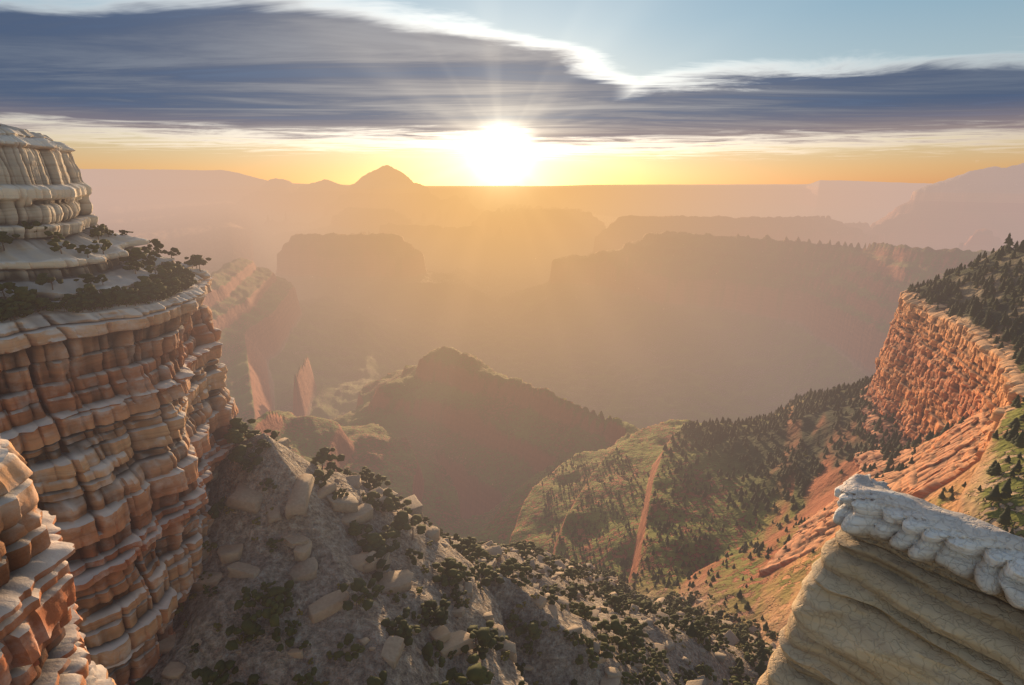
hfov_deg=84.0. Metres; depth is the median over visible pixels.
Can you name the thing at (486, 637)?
talus junipers
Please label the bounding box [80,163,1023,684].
canyon terrain
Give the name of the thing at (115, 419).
cliff
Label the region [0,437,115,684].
rock formation
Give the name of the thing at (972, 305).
pinyon woodland
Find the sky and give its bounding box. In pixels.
[0,0,1023,185]
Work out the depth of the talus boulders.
100.61 m
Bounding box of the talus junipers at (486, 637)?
[135,417,778,684]
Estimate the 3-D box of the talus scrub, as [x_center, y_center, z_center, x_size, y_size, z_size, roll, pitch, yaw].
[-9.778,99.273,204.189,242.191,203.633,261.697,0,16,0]
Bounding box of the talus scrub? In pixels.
[174,492,768,684]
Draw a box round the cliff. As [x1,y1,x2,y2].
[0,123,244,684]
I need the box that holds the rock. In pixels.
[757,474,1023,684]
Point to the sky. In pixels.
(435, 92)
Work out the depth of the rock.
10.89 m
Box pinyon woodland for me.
[535,233,1023,677]
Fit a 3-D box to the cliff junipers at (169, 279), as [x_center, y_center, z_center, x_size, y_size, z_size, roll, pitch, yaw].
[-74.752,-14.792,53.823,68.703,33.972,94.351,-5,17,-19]
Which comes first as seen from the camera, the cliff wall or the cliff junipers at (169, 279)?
the cliff junipers at (169, 279)
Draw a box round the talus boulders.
[159,437,775,684]
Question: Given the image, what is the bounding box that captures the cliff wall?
[758,288,1023,577]

